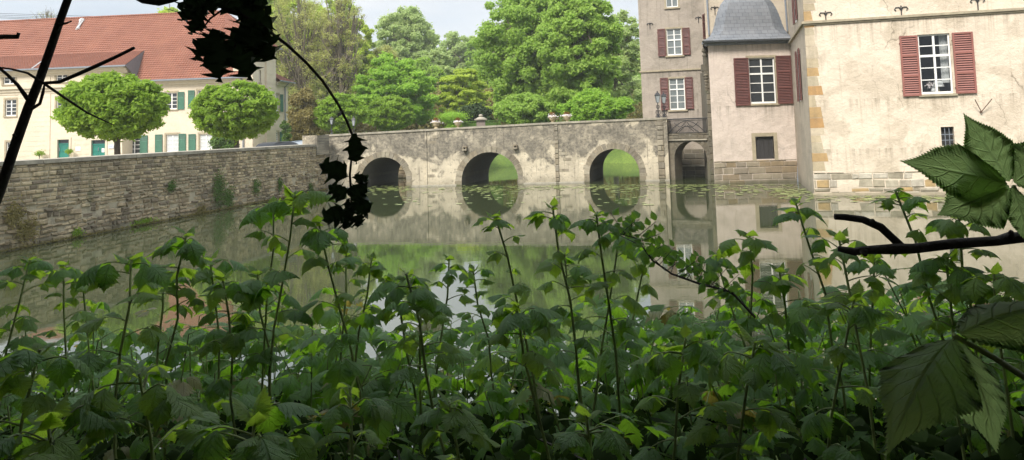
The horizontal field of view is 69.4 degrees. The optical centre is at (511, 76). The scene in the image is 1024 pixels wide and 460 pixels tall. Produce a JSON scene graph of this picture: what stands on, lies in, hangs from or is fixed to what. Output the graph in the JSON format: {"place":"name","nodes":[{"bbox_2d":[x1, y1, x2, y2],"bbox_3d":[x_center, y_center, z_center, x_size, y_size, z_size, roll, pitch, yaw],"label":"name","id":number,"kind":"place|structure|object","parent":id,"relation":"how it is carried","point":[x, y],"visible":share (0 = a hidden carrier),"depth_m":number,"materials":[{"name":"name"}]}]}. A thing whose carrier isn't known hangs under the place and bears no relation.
{"place":"outdoors","nodes":[
{"label":"outdoors","id":0,"kind":"place"},
{"bbox_2d":[0,0,639,50],"label":"sky","id":1,"kind":"structure","parent":0,"point":[462,16],"materials":[{"name":"white"}]},
{"bbox_2d":[332,113,635,167],"bbox_3d":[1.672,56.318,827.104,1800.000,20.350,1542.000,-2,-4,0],"label":"park ground","id":2,"kind":"structure","parent":0,"point":[613,156],"depth_m":65.27,"materials":[{"name":"green plant"}]},
{"bbox_2d":[0,10,295,160],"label":"manor house","id":3,"kind":"structure","parent":2,"relation":"on","point":[160,53],"depth_m":65.21,"materials":[{"name":"paint"}]},
{"bbox_2d":[3,97,17,116],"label":"window","id":4,"kind":"structure","parent":3,"relation":"in","point":[11,107],"depth_m":64.68,"materials":[{"name":"white paint"}]},
{"bbox_2d":[55,137,70,157],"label":"door","id":5,"kind":"structure","parent":3,"relation":"in","point":[64,142],"depth_m":63.92,"materials":[{"name":"teal paint"}]},
{"bbox_2d":[89,138,106,155],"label":"door","id":6,"kind":"structure","parent":3,"relation":"in","point":[99,147],"depth_m":63.64,"materials":[{"name":"teal paint"}]},
{"bbox_2d":[132,135,147,153],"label":"window","id":7,"kind":"structure","parent":3,"relation":"in","point":[141,144],"depth_m":64.52,"materials":[{"name":"white paint"}]},
{"bbox_2d":[155,132,185,151],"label":"window","id":8,"kind":"structure","parent":3,"relation":"in","point":[176,141],"depth_m":64.36,"materials":[{"name":"white paint"}]},
{"bbox_2d":[164,91,184,110],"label":"window","id":9,"kind":"structure","parent":3,"relation":"in","point":[177,101],"depth_m":64.60,"materials":[{"name":"white paint"}]},
{"bbox_2d":[188,132,212,150],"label":"window","id":10,"kind":"structure","parent":3,"relation":"in","point":[203,138],"depth_m":64.11,"materials":[{"name":"white paint"}]},
{"bbox_2d":[208,133,239,148],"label":"ivy bush","id":11,"kind":"object","parent":2,"relation":"on","point":[218,143],"visible":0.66,"depth_m":60.33,"materials":[{"name":"green plant"}]},
{"bbox_2d":[267,0,310,77],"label":"broadleaf tree","id":12,"kind":"object","parent":2,"relation":"on","point":[290,5],"visible":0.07,"depth_m":91.81,"materials":[{"name":"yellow plant"}]},
{"bbox_2d":[268,0,335,109],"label":"budding tree","id":13,"kind":"object","parent":2,"relation":"on","point":[301,73],"visible":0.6,"depth_m":83.47,"materials":[{"name":"green plant"}]},
{"bbox_2d":[303,0,371,98],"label":"broadleaf tree","id":14,"kind":"object","parent":2,"relation":"on","point":[329,2],"visible":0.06,"depth_m":104.14,"materials":[{"name":"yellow plant"}]},
{"bbox_2d":[309,0,367,95],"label":"budding tree","id":15,"kind":"object","parent":2,"relation":"on","point":[339,60],"visible":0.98,"depth_m":81.89,"materials":[{"name":"green plant"}]},
{"bbox_2d":[346,24,377,94],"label":"broadleaf tree","id":16,"kind":"object","parent":2,"relation":"on","point":[369,43],"visible":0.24,"depth_m":103.66,"materials":[{"name":"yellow plant"}]},
{"bbox_2d":[367,94,416,130],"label":"bush","id":17,"kind":"object","parent":2,"relation":"on","point":[392,113],"visible":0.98,"depth_m":69.87,"materials":[{"name":"green plant"}]},
{"bbox_2d":[351,51,439,130],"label":"broadleaf tree","id":18,"kind":"object","parent":2,"relation":"on","point":[414,87],"visible":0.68,"depth_m":78.77,"materials":[{"name":"green plant"}]},
{"bbox_2d":[374,5,441,64],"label":"broadleaf tree","id":19,"kind":"object","parent":2,"relation":"on","point":[405,29],"visible":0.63,"depth_m":126.55,"materials":[{"name":"green plant"}]},
{"bbox_2d":[406,56,448,93],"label":"broadleaf tree","id":20,"kind":"object","parent":2,"relation":"on","point":[436,71],"visible":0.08,"depth_m":103.45,"materials":[{"name":"green plant"}]},
{"bbox_2d":[419,47,454,84],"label":"broadleaf tree","id":21,"kind":"object","parent":2,"relation":"on","point":[442,60],"visible":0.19,"depth_m":111.92,"materials":[{"name":"green plant"}]},
{"bbox_2d":[438,107,472,127],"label":"clipped umbrella bush","id":22,"kind":"object","parent":2,"relation":"on","point":[450,116],"visible":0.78,"depth_m":59.42,"materials":[{"name":"green plant"}]},
{"bbox_2d":[439,30,475,74],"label":"broadleaf tree","id":23,"kind":"object","parent":2,"relation":"on","point":[456,46],"visible":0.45,"depth_m":149.06,"materials":[{"name":"green plant"}]},
{"bbox_2d":[433,68,492,126],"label":"broadleaf tree","id":24,"kind":"object","parent":2,"relation":"on","point":[459,95],"visible":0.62,"depth_m":84.88,"materials":[{"name":"green plant"}]},
{"bbox_2d":[288,81,642,140],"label":"shrub belt","id":25,"kind":"object","parent":2,"relation":"on","point":[365,127],"visible":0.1,"depth_m":94.54,"materials":[{"name":"green plant"}]},
{"bbox_2d":[464,36,480,68],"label":"broadleaf tree","id":26,"kind":"object","parent":2,"relation":"on","point":[470,51],"visible":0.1,"depth_m":144.46,"materials":[{"name":"green plant"}]},
{"bbox_2d":[457,102,494,122],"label":"park bush","id":27,"kind":"object","parent":2,"relation":"on","point":[475,110],"visible":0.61,"depth_m":74.11,"materials":[{"name":"green plant"}]},
{"bbox_2d":[468,0,561,117],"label":"broadleaf tree","id":28,"kind":"object","parent":2,"relation":"on","point":[510,61],"visible":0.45,"depth_m":75.69,"materials":[{"name":"green plant"}]},
{"bbox_2d":[490,92,557,124],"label":"park bush","id":29,"kind":"object","parent":2,"relation":"on","point":[523,108],"visible":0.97,"depth_m":68.51,"materials":[{"name":"green plant"}]},
{"bbox_2d":[532,0,629,104],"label":"broadleaf tree","id":30,"kind":"object","parent":2,"relation":"on","point":[579,38],"visible":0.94,"depth_m":70.62,"materials":[{"name":"green plant"}]},
{"bbox_2d":[556,87,634,120],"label":"park bush","id":31,"kind":"object","parent":2,"relation":"on","point":[593,104],"visible":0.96,"depth_m":66.26,"materials":[{"name":"green plant"}]},
{"bbox_2d":[608,8,641,113],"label":"broadleaf tree","id":32,"kind":"object","parent":2,"relation":"on","point":[630,49],"visible":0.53,"depth_m":83.57,"materials":[{"name":"green plant"}]},
{"bbox_2d":[0,163,1023,453],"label":"water","id":33,"kind":"structure","parent":0,"point":[426,231],"depth_m":19.86,"materials":[{"name":"grey liquid"}]},
{"bbox_2d":[0,144,326,250],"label":"moat wall","id":34,"kind":"structure","parent":33,"relation":"in","point":[63,197],"depth_m":27.01,"materials":[{"name":"stone"}]},
{"bbox_2d":[3,189,29,236],"bbox_3d":[-14.549,3.997,21.625,0.130,1.390,1.073,-2,-4,10],"label":"wall creeper","id":35,"kind":"object","parent":34,"relation":"attached to","point":[18,214],"depth_m":21.65,"materials":[{"name":"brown plant"}]},
{"bbox_2d":[12,206,47,248],"bbox_3d":[-14.428,4.488,22.128,0.132,1.230,1.331,-3,-4,11],"label":"wall creeper","id":36,"kind":"object","parent":34,"relation":"attached to","point":[26,233],"depth_m":22.09,"materials":[{"name":"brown plant"}]},
{"bbox_2d":[0,188,328,251],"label":"waterline moss","id":37,"kind":"object","parent":34,"relation":"attached to","point":[88,234],"visible":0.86,"depth_m":26.72,"materials":[{"name":"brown plant"}]},
{"bbox_2d":[210,159,227,210],"bbox_3d":[-12.654,4.584,31.984,0.136,2.404,1.491,-2,-4,10],"label":"wall creeper","id":38,"kind":"object","parent":34,"relation":"attached to","point":[218,188],"depth_m":31.98,"materials":[{"name":"green plant"}]},
{"bbox_2d":[302,117,669,188],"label":"stone bridge","id":39,"kind":"structure","parent":33,"relation":"in","point":[560,152],"depth_m":42.78,"materials":[{"name":"stone"}]},
{"bbox_2d":[244,185,945,206],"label":"lily pads","id":40,"kind":"object","parent":33,"relation":"on","point":[775,191],"visible":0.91,"depth_m":35.23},
{"bbox_2d":[667,117,713,180],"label":"gate passage","id":41,"kind":"object","parent":33,"relation":"in","point":[679,142],"visible":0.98,"depth_m":41.90,"materials":[{"name":"stone"}]},
{"bbox_2d":[638,0,1023,195],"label":"moated castle","id":42,"kind":"structure","parent":33,"relation":"in","point":[825,97],"depth_m":30.96,"materials":[{"name":"white paint"}]},
{"bbox_2d":[657,26,690,56],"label":"window","id":43,"kind":"structure","parent":42,"relation":"in","point":[672,41],"depth_m":44.95,"materials":[{"name":"white paint"}]},
{"bbox_2d":[660,76,693,111],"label":"window","id":44,"kind":"structure","parent":42,"relation":"in","point":[680,89],"depth_m":44.69,"materials":[{"name":"white paint"}]},
{"bbox_2d":[733,55,792,105],"bbox_3d":[13.225,0.203,39.006,3.061,2.643,0.225,-2,-4,0],"label":"window","id":45,"kind":"structure","parent":42,"relation":"in","point":[755,79],"depth_m":38.99,"materials":[{"name":"white paint"}]},
{"bbox_2d":[794,48,801,101],"bbox_3d":[13.473,-0.041,34.729,0.105,2.395,2.040,-3,-4,16],"label":"window shutter","id":46,"kind":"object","parent":42,"relation":"in","point":[797,57],"depth_m":34.32,"materials":[{"name":"red paint"}]},
{"bbox_2d":[899,31,976,96],"bbox_3d":[17.245,-0.455,30.056,2.709,2.534,0.445,-3,-4,15],"label":"window","id":47,"kind":"structure","parent":42,"relation":"in","point":[962,42],"depth_m":30.00,"materials":[{"name":"white paint"}]},
{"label":"bank","id":48,"kind":"structure","parent":0,"visible":0},
{"bbox_2d":[0,256,53,355],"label":"bramble cane","id":49,"kind":"object","parent":48,"relation":"on","point":[35,266],"visible":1,"depth_m":2.20,"materials":[{"name":"green plant"}]},
{"bbox_2d":[0,341,92,459],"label":"bramble cane","id":50,"kind":"object","parent":48,"relation":"on","point":[17,363],"visible":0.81,"depth_m":1.13,"materials":[{"name":"green plant"}]},
{"bbox_2d":[0,393,125,459],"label":"bramble cane","id":51,"kind":"object","parent":48,"relation":"on","point":[94,425],"visible":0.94,"depth_m":0.99,"materials":[{"name":"green plant"}]},
{"bbox_2d":[33,259,96,417],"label":"bramble cane","id":52,"kind":"object","parent":48,"relation":"on","point":[58,277],"visible":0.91,"depth_m":2.29,"materials":[{"name":"green plant"}]},
{"bbox_2d":[65,269,109,455],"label":"bramble cane","id":53,"kind":"object","parent":48,"relation":"on","point":[75,303],"visible":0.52,"depth_m":2.42,"materials":[{"name":"green plant"}]},
{"bbox_2d":[0,0,177,203],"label":"bare branch","id":54,"kind":"object","parent":48,"relation":"on","point":[28,108],"visible":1,"depth_m":1.15,"materials":[{"name":"wood"}]},
{"bbox_2d":[46,251,173,458],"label":"bramble cane","id":55,"kind":"object","parent":48,"relation":"on","point":[104,276],"visible":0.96,"depth_m":1.75,"materials":[{"name":"green plant"}]},
{"bbox_2d":[63,363,226,459],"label":"bramble cane","id":56,"kind":"object","parent":48,"relation":"on","point":[159,404],"visible":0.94,"depth_m":1.07,"materials":[{"name":"green plant"}]},
{"bbox_2d":[131,263,193,437],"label":"bramble cane","id":57,"kind":"object","parent":48,"relation":"on","point":[183,311],"visible":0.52,"depth_m":2.07,"materials":[{"name":"green plant"}]},
{"bbox_2d":[132,226,215,459],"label":"bramble cane","id":58,"kind":"object","parent":48,"relation":"on","point":[192,250],"visible":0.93,"depth_m":2.00,"materials":[{"name":"green plant"}]},
{"bbox_2d":[186,248,253,417],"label":"bramble cane","id":59,"kind":"object","parent":48,"relation":"on","point":[206,274],"visible":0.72,"depth_m":2.22,"materials":[{"name":"green plant"}]},
{"bbox_2d":[173,0,282,82],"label":"holly twig","id":60,"kind":"object","parent":48,"relation":"on","point":[246,44],"visible":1,"depth_m":0.85,"materials":[{"name":"black plant"}]},
{"bbox_2d":[190,268,286,450],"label":"bramble cane","id":61,"kind":"object","parent":48,"relation":"on","point":[217,389],"visible":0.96,"depth_m":1.96,"materials":[{"name":"green plant"}]},
{"bbox_2d":[171,385,320,459],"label":"bramble cane","id":62,"kind":"object","parent":48,"relation":"on","point":[266,417],"visible":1,"depth_m":1.04,"materials":[{"name":"green plant"}]},
{"bbox_2d":[226,196,304,438],"bbox_3d":[-0.734,1.132,2.136,0.195,1.547,0.255,-6,-6,43],"label":"bramble cane","id":63,"kind":"object","parent":48,"relation":"on","point":[259,220],"visible":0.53,"depth_m":2.19,"materials":[{"name":"green plant"}]},
{"bbox_2d":[239,265,303,402],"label":"bramble cane","id":64,"kind":"object","parent":48,"relation":"on","point":[255,286],"visible":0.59,"depth_m":2.06,"materials":[{"name":"green plant"}]},
{"bbox_2d":[234,184,335,402],"bbox_3d":[-0.618,1.018,1.967,0.259,1.456,0.238,2,-5,-38],"label":"bramble cane","id":65,"kind":"object","parent":48,"relation":"on","point":[298,201],"visible":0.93,"depth_m":1.99,"materials":[{"name":"green plant"}]},
{"bbox_2d":[272,33,373,230],"bbox_3d":[-0.260,0.078,1.056,0.152,0.291,0.076,-3,-5,19],"label":"holly sprig","id":66,"kind":"object","parent":48,"relation":"on","point":[358,203],"visible":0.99,"depth_m":1.03,"materials":[{"name":"black plant"}]},
{"bbox_2d":[299,215,382,455],"bbox_3d":[-0.466,1.054,1.954,0.237,1.366,0.207,-3,-5,20],"label":"bramble cane","id":67,"kind":"object","parent":48,"relation":"on","point":[317,241],"visible":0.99,"depth_m":1.98,"materials":[{"name":"green plant"}]},
{"bbox_2d":[317,250,367,360],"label":"bramble cane","id":68,"kind":"object","parent":48,"relation":"on","point":[351,261],"visible":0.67,"depth_m":2.29,"materials":[{"name":"green plant"}]},
{"bbox_2d":[312,376,396,459],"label":"bramble cane","id":69,"kind":"object","parent":48,"relation":"on","point":[374,411],"visible":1,"depth_m":1.13,"materials":[{"name":"green plant"}]},
{"bbox_2d":[338,251,387,431],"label":"bramble cane","id":70,"kind":"object","parent":48,"relation":"on","point":[375,269],"visible":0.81,"depth_m":2.21,"materials":[{"name":"green plant"}]},
{"bbox_2d":[365,273,441,431],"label":"bramble cane","id":71,"kind":"object","parent":48,"relation":"on","point":[388,284],"visible":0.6,"depth_m":2.09,"materials":[{"name":"green plant"}]},
{"bbox_2d":[384,267,461,454],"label":"bramble cane","id":72,"kind":"object","parent":48,"relation":"on","point":[424,307],"visible":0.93,"depth_m":1.62,"materials":[{"name":"green plant"}]},
{"bbox_2d":[383,285,470,459],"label":"bramble cane","id":73,"kind":"object","parent":48,"relation":"on","point":[442,360],"visible":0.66,"depth_m":1.86,"materials":[{"name":"green plant"}]},
{"bbox_2d":[417,254,476,448],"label":"bramble cane","id":74,"kind":"object","parent":48,"relation":"on","point":[447,279],"visible":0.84,"depth_m":2.19,"materials":[{"name":"green plant"}]},
{"bbox_2d":[410,387,500,459],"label":"bramble cane","id":75,"kind":"object","parent":48,"relation":"on","point":[469,428],"visible":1,"depth_m":1.19,"materials":[{"name":"green plant"}]},
{"bbox_2d":[456,263,498,423],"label":"bramble cane","id":76,"kind":"object","parent":48,"relation":"on","point":[480,310],"visible":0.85,"depth_m":2.31,"materials":[{"name":"green plant"}]},
{"bbox_2d":[471,211,548,417],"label":"bramble cane","id":77,"kind":"object","parent":48,"relation":"on","point":[518,289],"visible":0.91,"depth_m":2.02,"materials":[{"name":"green plant"}]},
{"bbox_2d":[0,267,1023,459],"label":"undergrowth","id":78,"kind":"object","parent":48,"relation":"on","point":[348,371],"depth_m":2.34,"materials":[{"name":"plant"}]},
{"bbox_2d":[0,371,1023,459],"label":"old bramble leaves","id":79,"kind":"object","parent":48,"relation":"on","point":[929,441],"visible":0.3,"depth_m":1.75,"materials":[{"name":"green plant"}]},
{"bbox_2d":[489,290,566,459],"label":"bramble cane","id":80,"kind":"object","parent":48,"relation":"on","point":[510,317],"visible":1,"depth_m":1.55,"materials":[{"name":"green plant"}]},
{"bbox_2d":[523,197,604,422],"bbox_3d":[0.148,1.022,1.836,0.204,1.433,0.171,-2,-4,0],"label":"bramble cane","id":81,"kind":"object","parent":48,"relation":"on","point":[560,224],"visible":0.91,"depth_m":1.88,"materials":[{"name":"green plant"}]},
{"bbox_2d":[534,247,607,425],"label":"bramble cane","id":82,"kind":"object","parent":48,"relation":"on","point":[562,359],"visible":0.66,"depth_m":2.19,"materials":[{"name":"green plant"}]},
{"bbox_2d":[551,402,631,459],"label":"bramble cane","id":83,"kind":"object","parent":48,"relation":"on","point":[611,440],"visible":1,"depth_m":1.08,"materials":[{"name":"green plant"}]},
{"bbox_2d":[566,203,643,457],"bbox_3d":[0.252,1.030,1.808,0.194,1.431,0.210,-2,-4,0],"label":"bramble cane","id":84,"kind":"object","parent":48,"relation":"on","point":[588,226],"visible":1,"depth_m":1.86,"materials":[{"name":"green plant"}]},
{"bbox_2d":[601,207,755,318],"bbox_3d":[0.420,0.473,1.874,0.380,0.284,0.108,-2,-4,0],"label":"rose twig","id":85,"kind":"object","parent":84,"relation":"attached to","point":[731,293],"visible":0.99,"depth_m":1.86,"materials":[{"name":"green plant"}]},
{"bbox_2d":[567,232,649,425],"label":"bramble cane","id":86,"kind":"object","parent":48,"relation":"on","point":[606,360],"visible":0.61,"depth_m":2.07,"materials":[{"name":"green plant"}]},
{"bbox_2d":[605,237,672,426],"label":"bramble cane","id":87,"kind":"object","parent":48,"relation":"on","point":[642,271],"visible":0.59,"depth_m":2.31,"materials":[{"name":"green plant"}]},
{"bbox_2d":[626,323,745,459],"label":"bramble cane","id":88,"kind":"object","parent":48,"relation":"on","point":[671,367],"visible":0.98,"depth_m":1.34,"materials":[{"name":"green plant"}]},
{"bbox_2d":[702,250,779,358],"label":"bramble cane","id":89,"kind":"object","parent":48,"relation":"on","point":[725,335],"visible":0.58,"depth_m":2.30,"materials":[{"name":"green plant"}]},
{"bbox_2d":[683,323,799,459],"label":"bramble cane","id":90,"kind":"object","parent":48,"relation":"on","point":[765,361],"visible":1,"depth_m":1.29,"materials":[{"name":"green plant"}]},
{"bbox_2d":[702,228,780,433],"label":"bramble cane","id":91,"kind":"object","parent":48,"relation":"on","point":[729,248],"visible":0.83,"depth_m":2.11,"materials":[{"name":"green plant"}]},
{"bbox_2d":[753,262,833,439],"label":"bramble cane","id":92,"kind":"object","parent":48,"relation":"on","point":[776,319],"visible":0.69,"depth_m":2.08,"materials":[{"name":"green plant"}]},
{"bbox_2d":[772,196,863,453],"bbox_3d":[0.842,1.048,1.957,0.225,1.458,0.210,-3,-5,20],"label":"bramble cane","id":93,"kind":"object","parent":48,"relation":"on","point":[799,314],"visible":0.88,"depth_m":1.97,"materials":[{"name":"green plant"}]},
{"bbox_2d":[800,279,888,459],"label":"bramble cane","id":94,"kind":"object","parent":48,"relation":"on","point":[862,316],"visible":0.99,"depth_m":1.29,"materials":[{"name":"green plant"}]},
{"bbox_2d":[800,227,910,450],"bbox_3d":[0.836,1.054,1.740,0.196,1.374,0.216,-2,-4,0],"label":"bramble cane","id":95,"kind":"object","parent":48,"relation":"on","point":[883,335],"visible":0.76,"depth_m":1.75,"materials":[{"name":"green plant"}]},
{"bbox_2d":[844,254,900,440],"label":"bramble cane","id":96,"kind":"object","parent":48,"relation":"on","point":[880,267],"visible":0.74,"depth_m":1.99,"materials":[{"name":"green plant"}]},
{"bbox_2d":[868,187,973,452],"bbox_3d":[0.992,0.996,1.707,0.160,1.462,0.195,0,-5,-18],"label":"bramble cane","id":97,"kind":"object","parent":48,"relation":"on","point":[908,205],"visible":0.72,"depth_m":1.75,"materials":[{"name":"green plant"}]},
{"bbox_2d":[834,214,1023,256],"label":"dead branch","id":98,"kind":"object","parent":48,"relation":"on","point":[897,246],"visible":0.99,"depth_m":0.93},
{"bbox_2d":[877,301,1023,455],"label":"drooping leaf","id":99,"kind":"object","parent":48,"relation":"on","point":[927,385],"visible":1,"depth_m":0.42,"materials":[{"name":"plant"}]},
{"bbox_2d":[908,249,999,459],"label":"bramble cane","id":100,"kind":"object","parent":48,"relation":"on","point":[929,268],"visible":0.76,"depth_m":1.67,"materials":[{"name":"green plant"}]},
{"bbox_2d":[900,114,1023,237],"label":"bramble leaf","id":101,"kind":"object","parent":48,"relation":"on","point":[977,170],"visible":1,"depth_m":0.51,"materials":[{"name":"plant"}]},
{"bbox_2d":[925,217,1001,456],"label":"bramble cane","id":102,"kind":"object","parent":48,"relation":"on","point":[949,228],"visible":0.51,"depth_m":1.68,"materials":[{"name":"green plant"}]},
{"bbox_2d":[959,262,1023,456],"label":"bramble cane","id":103,"kind":"object","parent":48,"relation":"on","point":[975,288],"visible":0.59,"depth_m":1.56,"materials":[{"name":"green plant"}]},
{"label":"yard","id":104,"kind":"structure","parent":0,"visible":0},
{"bbox_2d":[50,68,171,154],"bbox_3d":[-19.899,2.492,36.934,5.802,5.754,4.601,-2,-4,0],"label":"clipped maple","id":105,"kind":"object","parent":104,"relation":"on","point":[132,107],"visible":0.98,"depth_m":35.77,"materials":[{"name":"green plant"}]},
{"bbox_2d":[187,79,279,147],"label":"clipped maple","id":106,"kind":"object","parent":104,"relation":"on","point":[253,114],"visible":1,"depth_m":43.39,"materials":[{"name":"green plant"}]},
{"bbox_2d":[279,120,292,140],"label":"corner shrub","id":107,"kind":"object","parent":104,"relation":"on","point":[285,126],"visible":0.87,"depth_m":64.17,"materials":[{"name":"green plant"}]},
{"bbox_2d":[286,87,321,140],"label":"brown bush","id":108,"kind":"object","parent":104,"relation":"on","point":[302,123],"visible":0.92,"depth_m":65.41,"materials":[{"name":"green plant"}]},
{"bbox_2d":[310,92,372,133],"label":"clipped maple","id":109,"kind":"object","parent":104,"relation":"on","point":[328,108],"visible":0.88,"depth_m":64.79,"materials":[{"name":"green plant"}]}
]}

